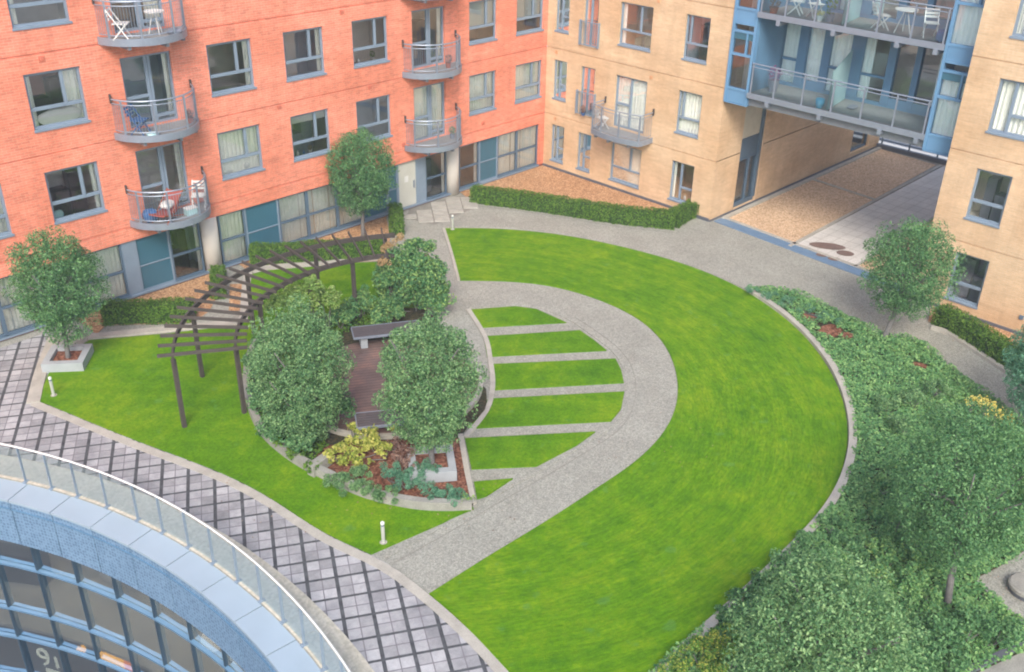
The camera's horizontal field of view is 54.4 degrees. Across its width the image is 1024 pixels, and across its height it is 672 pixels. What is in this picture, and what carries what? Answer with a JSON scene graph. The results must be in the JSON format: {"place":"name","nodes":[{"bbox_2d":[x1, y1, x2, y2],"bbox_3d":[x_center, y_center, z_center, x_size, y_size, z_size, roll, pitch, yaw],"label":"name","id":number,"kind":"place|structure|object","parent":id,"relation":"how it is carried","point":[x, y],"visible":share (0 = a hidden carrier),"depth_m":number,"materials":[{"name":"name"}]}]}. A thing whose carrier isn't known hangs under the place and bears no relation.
{"place":"outdoors","nodes":[
{"label":"outdoors","id":0,"kind":"place"},
{"bbox_2d":[0,331,493,671],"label":"paving","id":1,"kind":"structure","parent":0,"point":[382,621],"depth_m":22.13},
{"bbox_2d":[30,402,507,671],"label":"kerb","id":2,"kind":"structure","parent":1,"relation":"on","point":[475,643],"depth_m":22.27,"materials":[{"name":"concrete"}]},
{"bbox_2d":[40,262,473,554],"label":"lawn","id":3,"kind":"structure","parent":0,"point":[124,386],"depth_m":26.18,"materials":[{"name":"green plant"}]},
{"bbox_2d":[41,344,93,373],"bbox_3d":[-12.655,0.638,28.423,1.120,0.300,1.120,-2,29,-6],"label":"tree planter","id":4,"kind":"object","parent":3,"relation":"on","point":[55,360],"visible":0.99,"depth_m":28.25,"materials":[{"name":"concrete"}]},
{"bbox_2d":[1,225,113,358],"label":"clipped tree","id":5,"kind":"object","parent":4,"relation":"in","point":[55,314],"visible":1,"depth_m":26.92,"materials":[{"name":"green plant"}]},
{"bbox_2d":[157,227,394,427],"bbox_3d":[-6.693,-0.555,28.753,3.536,2.302,9.482,15,31,23],"label":"timber pergola","id":6,"kind":"object","parent":3,"relation":"on","point":[251,307],"visible":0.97,"depth_m":27.57,"materials":[{"name":"wood"}]},
{"bbox_2d":[250,308,486,504],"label":"soil","id":7,"kind":"structure","parent":3,"relation":"on","point":[334,439],"depth_m":27.62,"materials":[{"name":"brown soil"}]},
{"bbox_2d":[240,329,356,453],"bbox_3d":[-5.986,1.294,26.419,2.641,1.372,5.570,-14,32,-26],"label":"shrub","id":8,"kind":"object","parent":7,"relation":"on","point":[263,427],"visible":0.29,"depth_m":25.32,"materials":[{"name":"green plant"}]},
{"bbox_2d":[242,291,356,448],"bbox_3d":[-5.165,0.952,24.198,2.656,4.154,2.671,26,37,38],"label":"clipped tree","id":9,"kind":"object","parent":7,"relation":"on","point":[303,416],"visible":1,"depth_m":23.60,"materials":[{"name":"green plant"}]},
{"bbox_2d":[262,274,342,326],"bbox_3d":[-6.243,-0.868,29.394,1.296,2.288,2.589,48,53,53],"label":"climbing plant","id":10,"kind":"object","parent":7,"relation":"on","point":[321,295],"visible":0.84,"depth_m":28.95,"materials":[{"name":"green plant"}]},
{"bbox_2d":[255,310,394,459],"bbox_3d":[-5.869,0.956,28.047,3.620,0.346,8.153,5,29,7],"label":"ground cover","id":11,"kind":"object","parent":7,"relation":"on","point":[316,444],"visible":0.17,"depth_m":29.49,"materials":[{"name":"green plant"}]},
{"bbox_2d":[243,330,471,510],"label":"garden wall","id":12,"kind":"structure","parent":7,"relation":"on","point":[422,503],"depth_m":23.12,"materials":[{"name":"grey stone"}]},
{"bbox_2d":[322,428,392,469],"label":"shrub","id":13,"kind":"object","parent":7,"relation":"on","point":[371,439],"visible":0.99,"depth_m":24.35,"materials":[{"name":"yellow plant"}]},
{"bbox_2d":[322,464,398,504],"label":"shrub","id":14,"kind":"object","parent":7,"relation":"on","point":[376,493],"visible":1,"depth_m":23.19,"materials":[{"name":"green plant"}]},
{"bbox_2d":[327,283,405,329],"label":"shrub","id":15,"kind":"object","parent":7,"relation":"on","point":[343,314],"visible":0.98,"depth_m":30.44,"materials":[{"name":"green plant"}]},
{"bbox_2d":[314,438,469,497],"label":"mulch","id":16,"kind":"object","parent":7,"relation":"on","point":[376,470],"visible":0.35,"depth_m":24.26,"materials":[{"name":"brown wood"}]},
{"bbox_2d":[379,457,441,491],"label":"shrub","id":17,"kind":"object","parent":16,"relation":"on","point":[405,476],"visible":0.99,"depth_m":23.58,"materials":[{"name":"green plant"}]},
{"bbox_2d":[370,237,456,314],"bbox_3d":[-3.042,-1.825,31.079,2.658,2.466,2.019,0,29,-2],"label":"shrub","id":18,"kind":"object","parent":7,"relation":"on","point":[421,274],"visible":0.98,"depth_m":30.66,"materials":[{"name":"green plant"}]},
{"bbox_2d":[407,445,456,483],"bbox_3d":[-1.955,3.131,24.257,1.120,0.350,1.120,-3,29,-8],"label":"tree planter","id":19,"kind":"object","parent":7,"relation":"on","point":[447,471],"visible":0.68,"depth_m":23.99,"materials":[{"name":"concrete"}]},
{"bbox_2d":[371,307,489,463],"bbox_3d":[-1.969,1.343,23.324,2.703,4.432,2.864,26,37,38],"label":"clipped tree","id":20,"kind":"object","parent":19,"relation":"in","point":[431,406],"visible":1,"depth_m":22.61,"materials":[{"name":"green plant"}]},
{"bbox_2d":[306,339,477,432],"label":"patio","id":21,"kind":"structure","parent":0,"point":[366,380],"depth_m":27.86,"materials":[{"name":"wood"}]},
{"bbox_2d":[351,320,418,348],"bbox_3d":[-3.731,-0.022,29.648,2.020,0.440,0.700,-6,30,-14],"label":"garden bench","id":22,"kind":"object","parent":21,"relation":"on","point":[363,334],"visible":0.66,"depth_m":29.44,"materials":[{"name":"wood"}]},
{"bbox_2d":[355,407,424,435],"bbox_3d":[-3.105,2.250,25.535,1.770,0.440,0.700,-5,29,-11],"label":"garden bench","id":23,"kind":"object","parent":21,"relation":"on","point":[370,419],"visible":0.45,"depth_m":25.31,"materials":[{"name":"wood"}]},
{"bbox_2d":[0,148,1023,668],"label":"path","id":24,"kind":"structure","parent":0,"point":[734,256],"depth_m":30.08,"materials":[{"name":"grey concrete"}]},
{"bbox_2d":[26,336,60,403],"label":"kerb","id":25,"kind":"structure","parent":24,"relation":"on","point":[36,385],"depth_m":27.58,"materials":[{"name":"concrete"}]},
{"bbox_2d":[78,274,214,332],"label":"gravel","id":26,"kind":"structure","parent":24,"relation":"on","point":[185,289],"depth_m":32.35,"materials":[{"name":"beige gravel"}]},
{"bbox_2d":[99,296,197,326],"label":"clipped hedge","id":27,"kind":"object","parent":26,"relation":"on","point":[134,311],"visible":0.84,"depth_m":30.45,"materials":[{"name":"green plant"}]},
{"bbox_2d":[88,321,236,339],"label":"kerb","id":28,"kind":"structure","parent":24,"relation":"on","point":[123,333],"depth_m":30.11,"materials":[{"name":"concrete"}]},
{"bbox_2d":[0,455,374,671],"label":"gravel strip","id":29,"kind":"object","parent":24,"relation":"on","point":[119,497],"visible":0.83,"depth_m":21.69,"materials":[{"name":"grey gravel"}]},
{"bbox_2d":[0,0,548,341],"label":"orange brick building","id":30,"kind":"structure","parent":24,"relation":"on","point":[266,89],"depth_m":32.86,"materials":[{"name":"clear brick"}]},
{"bbox_2d":[0,271,45,336],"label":"ground floor window","id":31,"kind":"structure","parent":30,"relation":"in","point":[21,325],"depth_m":29.59,"materials":[{"name":"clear glass"}]},
{"bbox_2d":[7,0,72,30],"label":"window","id":32,"kind":"structure","parent":30,"relation":"in","point":[24,14],"depth_m":27.93,"materials":[{"name":"clear glass"}]},
{"bbox_2d":[23,66,90,132],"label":"window","id":33,"kind":"structure","parent":30,"relation":"in","point":[46,90],"depth_m":28.60,"materials":[{"name":"grey glass"}]},
{"bbox_2d":[37,106,81,124],"bbox_3d":[-12.938,-6.297,28.535,0.083,0.489,1.280,26,37,38],"label":"table","id":34,"kind":"object","parent":30,"relation":"on","point":[58,114],"visible":1,"depth_m":28.48,"materials":[{"name":"white plastic"}]},
{"bbox_2d":[44,161,107,224],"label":"window","id":35,"kind":"structure","parent":30,"relation":"in","point":[76,191],"depth_m":30.16,"materials":[{"name":"grey glass"}]},
{"bbox_2d":[74,244,131,308],"bbox_3d":[-12.824,-1.827,31.128,0.266,1.870,1.610,26,37,38],"label":"ground floor window","id":36,"kind":"structure","parent":30,"relation":"in","point":[112,256],"depth_m":31.41,"materials":[{"name":"grey glass"}]},
{"bbox_2d":[110,0,164,32],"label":"balcony door","id":37,"kind":"structure","parent":30,"relation":"in","point":[121,9],"depth_m":29.38,"materials":[{"name":"clear glass"}]},
{"bbox_2d":[119,51,177,127],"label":"balcony door","id":38,"kind":"structure","parent":30,"relation":"in","point":[146,77],"depth_m":30.99,"materials":[{"name":"grey glass"}]},
{"bbox_2d":[135,141,190,210],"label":"balcony door","id":39,"kind":"structure","parent":30,"relation":"in","point":[160,168],"depth_m":32.41,"materials":[{"name":"grey glass"}]},
{"bbox_2d":[168,223,207,281],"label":"ground floor window","id":40,"kind":"structure","parent":30,"relation":"in","point":[185,243],"depth_m":33.61,"materials":[{"name":"grey glass"}]},
{"bbox_2d":[206,38,256,97],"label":"window","id":41,"kind":"structure","parent":30,"relation":"in","point":[230,62],"depth_m":32.79,"materials":[{"name":"grey glass"}]},
{"bbox_2d":[216,209,248,265],"bbox_3d":[-9.522,-3.381,34.089,0.273,1.870,1.050,26,37,38],"label":"ground floor window","id":42,"kind":"structure","parent":30,"relation":"in","point":[231,226],"depth_m":34.16,"materials":[{"name":"clear glass"}]},
{"bbox_2d":[217,124,265,180],"bbox_3d":[-9.031,-6.120,33.081,0.265,1.600,1.640,26,37,38],"label":"window","id":43,"kind":"structure","parent":30,"relation":"in","point":[237,147],"depth_m":33.17,"materials":[{"name":"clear glass"}]},
{"bbox_2d":[278,190,314,243],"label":"ground floor window","id":44,"kind":"structure","parent":30,"relation":"in","point":[289,211],"depth_m":35.74,"materials":[{"name":"clear glass"}]},
{"bbox_2d":[283,26,326,81],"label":"window","id":45,"kind":"structure","parent":30,"relation":"in","point":[303,49],"depth_m":34.62,"materials":[{"name":"clear glass"}]},
{"bbox_2d":[290,109,332,161],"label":"window","id":46,"kind":"structure","parent":30,"relation":"in","point":[312,128],"depth_m":35.42,"materials":[{"name":"clear glass"}]},
{"bbox_2d":[297,184,343,237],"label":"ground floor window","id":47,"kind":"structure","parent":30,"relation":"in","point":[322,220],"depth_m":36.53,"materials":[{"name":"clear glass"}]},
{"bbox_2d":[351,16,389,68],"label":"window","id":48,"kind":"structure","parent":30,"relation":"in","point":[370,34],"depth_m":36.43,"materials":[{"name":"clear glass"}]},
{"bbox_2d":[356,94,392,145],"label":"window","id":49,"kind":"structure","parent":30,"relation":"in","point":[373,114],"depth_m":37.85,"materials":[{"name":"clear glass"}]},
{"bbox_2d":[397,159,417,207],"bbox_3d":[-4.103,-5.951,38.942,0.140,1.850,1.000,26,37,38],"label":"entrance door","id":50,"kind":"structure","parent":30,"relation":"in","point":[407,175],"depth_m":38.95,"materials":[{"name":"white plastic"}]},
{"bbox_2d":[411,6,443,67],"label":"balcony door","id":51,"kind":"structure","parent":30,"relation":"in","point":[427,24],"depth_m":37.73,"materials":[{"name":"clear glass"}]},
{"bbox_2d":[414,81,444,140],"bbox_3d":[-3.253,-8.651,38.450,0.167,2.150,1.600,26,37,38],"label":"balcony door","id":52,"kind":"structure","parent":30,"relation":"in","point":[428,99],"depth_m":38.48,"materials":[{"name":"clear glass"}]},
{"bbox_2d":[425,152,448,200],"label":"ground floor window","id":53,"kind":"structure","parent":30,"relation":"in","point":[436,172],"depth_m":40.59,"materials":[{"name":"clear glass"}]},
{"bbox_2d":[459,141,480,189],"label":"ground floor window","id":54,"kind":"structure","parent":30,"relation":"in","point":[468,154],"depth_m":41.90,"materials":[{"name":"clear glass"}]},
{"bbox_2d":[469,70,496,115],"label":"window","id":55,"kind":"structure","parent":30,"relation":"in","point":[481,86],"depth_m":40.18,"materials":[{"name":"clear glass"}]},
{"bbox_2d":[469,0,497,45],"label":"window","id":56,"kind":"structure","parent":30,"relation":"in","point":[482,13],"depth_m":38.89,"materials":[{"name":"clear glass"}]},
{"bbox_2d":[497,130,519,177],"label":"ground floor window","id":57,"kind":"structure","parent":30,"relation":"in","point":[507,144],"depth_m":42.55,"materials":[{"name":"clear glass"}]},
{"bbox_2d":[509,124,538,170],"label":"ground floor window","id":58,"kind":"structure","parent":30,"relation":"in","point":[529,135],"depth_m":43.32,"materials":[{"name":"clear glass"}]},
{"bbox_2d":[515,60,541,103],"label":"window","id":59,"kind":"structure","parent":30,"relation":"in","point":[527,77],"depth_m":41.85,"materials":[{"name":"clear glass"}]},
{"bbox_2d":[516,0,543,35],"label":"window","id":60,"kind":"structure","parent":30,"relation":"in","point":[529,12],"depth_m":40.71,"materials":[{"name":"clear glass"}]},
{"bbox_2d":[239,217,389,267],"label":"gravel","id":61,"kind":"structure","parent":24,"relation":"on","point":[373,227],"depth_m":37.29,"materials":[{"name":"beige gravel"}]},
{"bbox_2d":[247,238,382,264],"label":"clipped hedge","id":62,"kind":"object","parent":61,"relation":"on","point":[262,250],"visible":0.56,"depth_m":34.66,"materials":[{"name":"green plant"}]},
{"bbox_2d":[324,126,399,235],"bbox_3d":[-5.372,-5.529,36.017,2.651,4.129,2.638,-1,29,-5],"label":"clipped tree","id":63,"kind":"object","parent":61,"relation":"on","point":[360,184],"visible":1,"depth_m":35.31,"materials":[{"name":"green plant"}]},
{"bbox_2d":[408,195,470,224],"bbox_3d":[-2.787,-5.016,39.406,2.083,0.001,3.293,26,37,38],"label":"flagstone base","id":64,"kind":"object","parent":24,"relation":"on","point":[425,206],"visible":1,"depth_m":39.33,"materials":[{"name":"grey concrete"}]},
{"bbox_2d":[403,197,477,222],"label":"flagstones","id":65,"kind":"object","parent":64,"relation":"on","point":[440,211],"visible":0.94,"depth_m":39.17,"materials":[{"name":"grey stone"}]},
{"bbox_2d":[464,308,494,437],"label":"kerb","id":66,"kind":"structure","parent":24,"relation":"on","point":[470,431],"depth_m":28.24,"materials":[{"name":"concrete"}]},
{"bbox_2d":[385,304,628,557],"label":"kerb","id":67,"kind":"structure","parent":24,"relation":"on","point":[421,537],"depth_m":25.32,"materials":[{"name":"grey concrete"}]},
{"bbox_2d":[461,165,673,209],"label":"gravel","id":68,"kind":"structure","parent":24,"relation":"on","point":[542,179],"depth_m":41.77,"materials":[{"name":"beige gravel"}]},
{"bbox_2d":[468,184,676,229],"bbox_3d":[2.278,-5.051,39.028,8.366,0.785,0.936,10,30,15],"label":"clipped hedge","id":69,"kind":"object","parent":68,"relation":"on","point":[621,213],"visible":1,"depth_m":38.78,"materials":[{"name":"green plant"}]},
{"bbox_2d":[542,0,879,221],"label":"tan brick building","id":70,"kind":"structure","parent":24,"relation":"on","point":[647,78],"depth_m":39.60,"materials":[{"name":"beige brick"}]},
{"bbox_2d":[575,66,595,116],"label":"juliet door","id":71,"kind":"structure","parent":70,"relation":"in","point":[587,96],"depth_m":41.08,"materials":[{"name":"clear glass"}]},
{"bbox_2d":[578,0,599,48],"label":"juliet door","id":72,"kind":"structure","parent":70,"relation":"in","point":[591,36],"depth_m":39.78,"materials":[{"name":"clear glass"}]},
{"bbox_2d":[608,142,641,189],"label":"window","id":73,"kind":"structure","parent":70,"relation":"in","point":[625,162],"depth_m":40.99,"materials":[{"name":"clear glass"}]},
{"bbox_2d":[614,75,646,133],"bbox_3d":[4.784,-9.237,39.764,1.570,2.140,0.168,26,37,38],"label":"balcony door","id":74,"kind":"structure","parent":70,"relation":"in","point":[631,93],"depth_m":39.80,"materials":[{"name":"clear glass"}]},
{"bbox_2d":[617,2,653,52],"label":"window","id":75,"kind":"structure","parent":70,"relation":"in","point":[636,20],"depth_m":39.47,"materials":[{"name":"clear glass"}]},
{"bbox_2d":[667,160,694,203],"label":"window","id":76,"kind":"structure","parent":70,"relation":"in","point":[682,176],"depth_m":40.31,"materials":[{"name":"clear glass"}]},
{"bbox_2d":[674,90,701,138],"bbox_3d":[6.760,-8.436,37.895,1.120,1.670,0.268,26,37,38],"label":"window","id":77,"kind":"structure","parent":70,"relation":"in","point":[689,109],"depth_m":37.99,"materials":[{"name":"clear glass"}]},
{"bbox_2d":[681,14,710,64],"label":"window","id":78,"kind":"structure","parent":70,"relation":"in","point":[698,27],"depth_m":37.33,"materials":[{"name":"clear glass"}]},
{"bbox_2d":[733,106,766,206],"bbox_3d":[9.336,-7.412,39.281,0.150,4.700,1.610,26,37,38],"label":"stair window","id":79,"kind":"structure","parent":70,"relation":"in","point":[754,123],"depth_m":39.58,"materials":[{"name":"grey glass"}]},
{"bbox_2d":[723,0,984,156],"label":"glazed link building","id":80,"kind":"structure","parent":70,"relation":"attached to","point":[903,86],"depth_m":34.11,"materials":[{"name":"blue metal"}]},
{"bbox_2d":[722,147,881,218],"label":"kerb","id":81,"kind":"structure","parent":24,"relation":"on","point":[749,206],"depth_m":42.45,"materials":[{"name":"concrete"}]},
{"bbox_2d":[714,218,914,293],"bbox_3d":[10.891,-2.942,36.159,0.509,0.030,8.622,-22,36,-36],"label":"drain channel","id":82,"kind":"object","parent":24,"relation":"on","point":[794,248],"visible":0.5,"depth_m":36.68,"materials":[{"name":"grey metal"}]},
{"bbox_2d":[730,149,934,241],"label":"gravel","id":83,"kind":"structure","parent":24,"relation":"on","point":[799,212],"depth_m":41.46,"materials":[{"name":"beige gravel"}]},
{"bbox_2d":[928,305,1023,343],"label":"gravel","id":84,"kind":"structure","parent":24,"relation":"on","point":[1006,333],"depth_m":31.21,"materials":[{"name":"beige gravel"}]},
{"bbox_2d":[931,302,1023,374],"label":"clipped hedge","id":85,"kind":"object","parent":84,"relation":"on","point":[960,323],"visible":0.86,"depth_m":30.27,"materials":[{"name":"green plant"}]},
{"bbox_2d":[471,306,565,327],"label":"lawn","id":86,"kind":"structure","parent":0,"point":[504,316],"depth_m":31.41,"materials":[{"name":"green plant"}]},
{"bbox_2d":[465,431,594,469],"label":"lawn","id":87,"kind":"structure","parent":0,"point":[515,451],"depth_m":25.16,"materials":[{"name":"green plant"}]},
{"bbox_2d":[468,391,623,428],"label":"lawn","id":88,"kind":"structure","parent":0,"point":[555,409],"depth_m":26.76,"materials":[{"name":"green plant"}]},
{"bbox_2d":[485,330,606,356],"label":"lawn","id":89,"kind":"structure","parent":0,"point":[572,341],"depth_m":29.93,"materials":[{"name":"green plant"}]},
{"bbox_2d":[494,358,623,389],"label":"lawn","id":90,"kind":"structure","parent":0,"point":[526,375],"depth_m":28.40,"materials":[{"name":"green plant"}]},
{"bbox_2d":[429,228,847,671],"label":"lawn","id":91,"kind":"structure","parent":0,"point":[628,569],"depth_m":23.88,"materials":[{"name":"green plant"}]},
{"bbox_2d":[652,288,856,671],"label":"retaining wall","id":92,"kind":"structure","parent":91,"relation":"on","point":[834,497],"depth_m":26.08,"materials":[{"name":"concrete"}]},
{"bbox_2d":[674,291,1023,671],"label":"soil","id":93,"kind":"structure","parent":0,"point":[820,324],"depth_m":24.57,"materials":[{"name":"brown soil"}]},
{"bbox_2d":[657,622,739,671],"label":"shrub","id":94,"kind":"object","parent":93,"relation":"on","point":[699,643],"visible":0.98,"depth_m":18.74,"materials":[{"name":"green plant"}]},
{"bbox_2d":[714,513,869,624],"bbox_3d":[6.056,4.947,20.920,1.653,0.723,4.710,26,37,38],"label":"shrub","id":95,"kind":"object","parent":93,"relation":"on","point":[836,537],"visible":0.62,"depth_m":21.27,"materials":[{"name":"green plant"}]},
{"bbox_2d":[721,544,941,671],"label":"clipped tree","id":96,"kind":"object","parent":93,"relation":"on","point":[818,654],"visible":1,"depth_m":16.09,"materials":[{"name":"green plant"}]},
{"bbox_2d":[648,284,1023,671],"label":"ground cover","id":97,"kind":"object","parent":93,"relation":"on","point":[858,337],"visible":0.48,"depth_m":25.38,"materials":[{"name":"green plant"}]},
{"bbox_2d":[857,535,931,584],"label":"shrub","id":98,"kind":"object","parent":93,"relation":"on","point":[893,550],"visible":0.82,"depth_m":21.27,"materials":[{"name":"green plant"}]},
{"bbox_2d":[869,504,943,612],"bbox_3d":[8.350,4.721,21.467,1.304,0.682,3.184,6,29,8],"label":"shrub","id":99,"kind":"object","parent":93,"relation":"on","point":[915,587],"visible":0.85,"depth_m":21.11,"materials":[{"name":"green plant"}]},
{"bbox_2d":[857,214,967,340],"bbox_3d":[11.892,-1.685,29.748,3.118,4.088,2.977,26,37,38],"label":"clipped tree","id":100,"kind":"object","parent":93,"relation":"on","point":[904,275],"visible":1,"depth_m":29.20,"materials":[{"name":"green plant"}]},
{"bbox_2d":[873,377,955,435],"bbox_3d":[10.679,1.783,26.869,1.539,0.720,3.285,26,37,38],"label":"shrub","id":101,"kind":"object","parent":93,"relation":"on","point":[911,396],"visible":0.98,"depth_m":26.78,"materials":[{"name":"green plant"}]},
{"bbox_2d":[884,396,1023,605],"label":"clipped tree","id":102,"kind":"object","parent":93,"relation":"on","point":[947,533],"visible":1,"depth_m":19.13,"materials":[{"name":"green plant"}]},
{"bbox_2d":[889,599,1023,671],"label":"shrub","id":103,"kind":"object","parent":93,"relation":"on","point":[950,627],"visible":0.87,"depth_m":19.01,"materials":[{"name":"green plant"}]},
{"bbox_2d":[1002,324,1023,420],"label":"clipped tree","id":104,"kind":"object","parent":93,"relation":"on","point":[1018,379],"visible":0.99,"depth_m":25.57,"materials":[{"name":"green plant"}]},
{"bbox_2d":[799,166,945,263],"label":"paving","id":105,"kind":"structure","parent":0,"point":[877,215],"depth_m":39.46,"materials":[{"name":"grey concrete"}]},
{"bbox_2d":[917,0,1023,335],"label":"tan brick building","id":106,"kind":"structure","parent":0,"point":[979,210],"depth_m":30.28,"materials":[{"name":"beige brick"}]},
{"bbox_2d":[944,252,989,309],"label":"window","id":107,"kind":"structure","parent":106,"relation":"in","point":[976,268],"depth_m":32.38,"materials":[{"name":"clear glass"}]},
{"bbox_2d":[963,168,1012,228],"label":"window","id":108,"kind":"structure","parent":106,"relation":"in","point":[990,191],"depth_m":31.06,"materials":[{"name":"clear glass"}]},
{"bbox_2d":[985,78,1023,141],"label":"window","id":109,"kind":"structure","parent":106,"relation":"in","point":[1007,117],"depth_m":29.22,"materials":[{"name":"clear glass"}]},
{"label":"ground","id":110,"kind":"structure","parent":0,"visible":0},
{"bbox_2d":[0,478,320,671],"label":"round glass building","id":111,"kind":"structure","parent":110,"relation":"on","point":[85,586],"depth_m":23.16,"materials":[{"name":"blue metal"}]},
{"bbox_2d":[0,443,350,671],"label":"glass balustrade","id":112,"kind":"object","parent":111,"relation":"on","point":[304,643],"visible":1,"depth_m":21.05,"materials":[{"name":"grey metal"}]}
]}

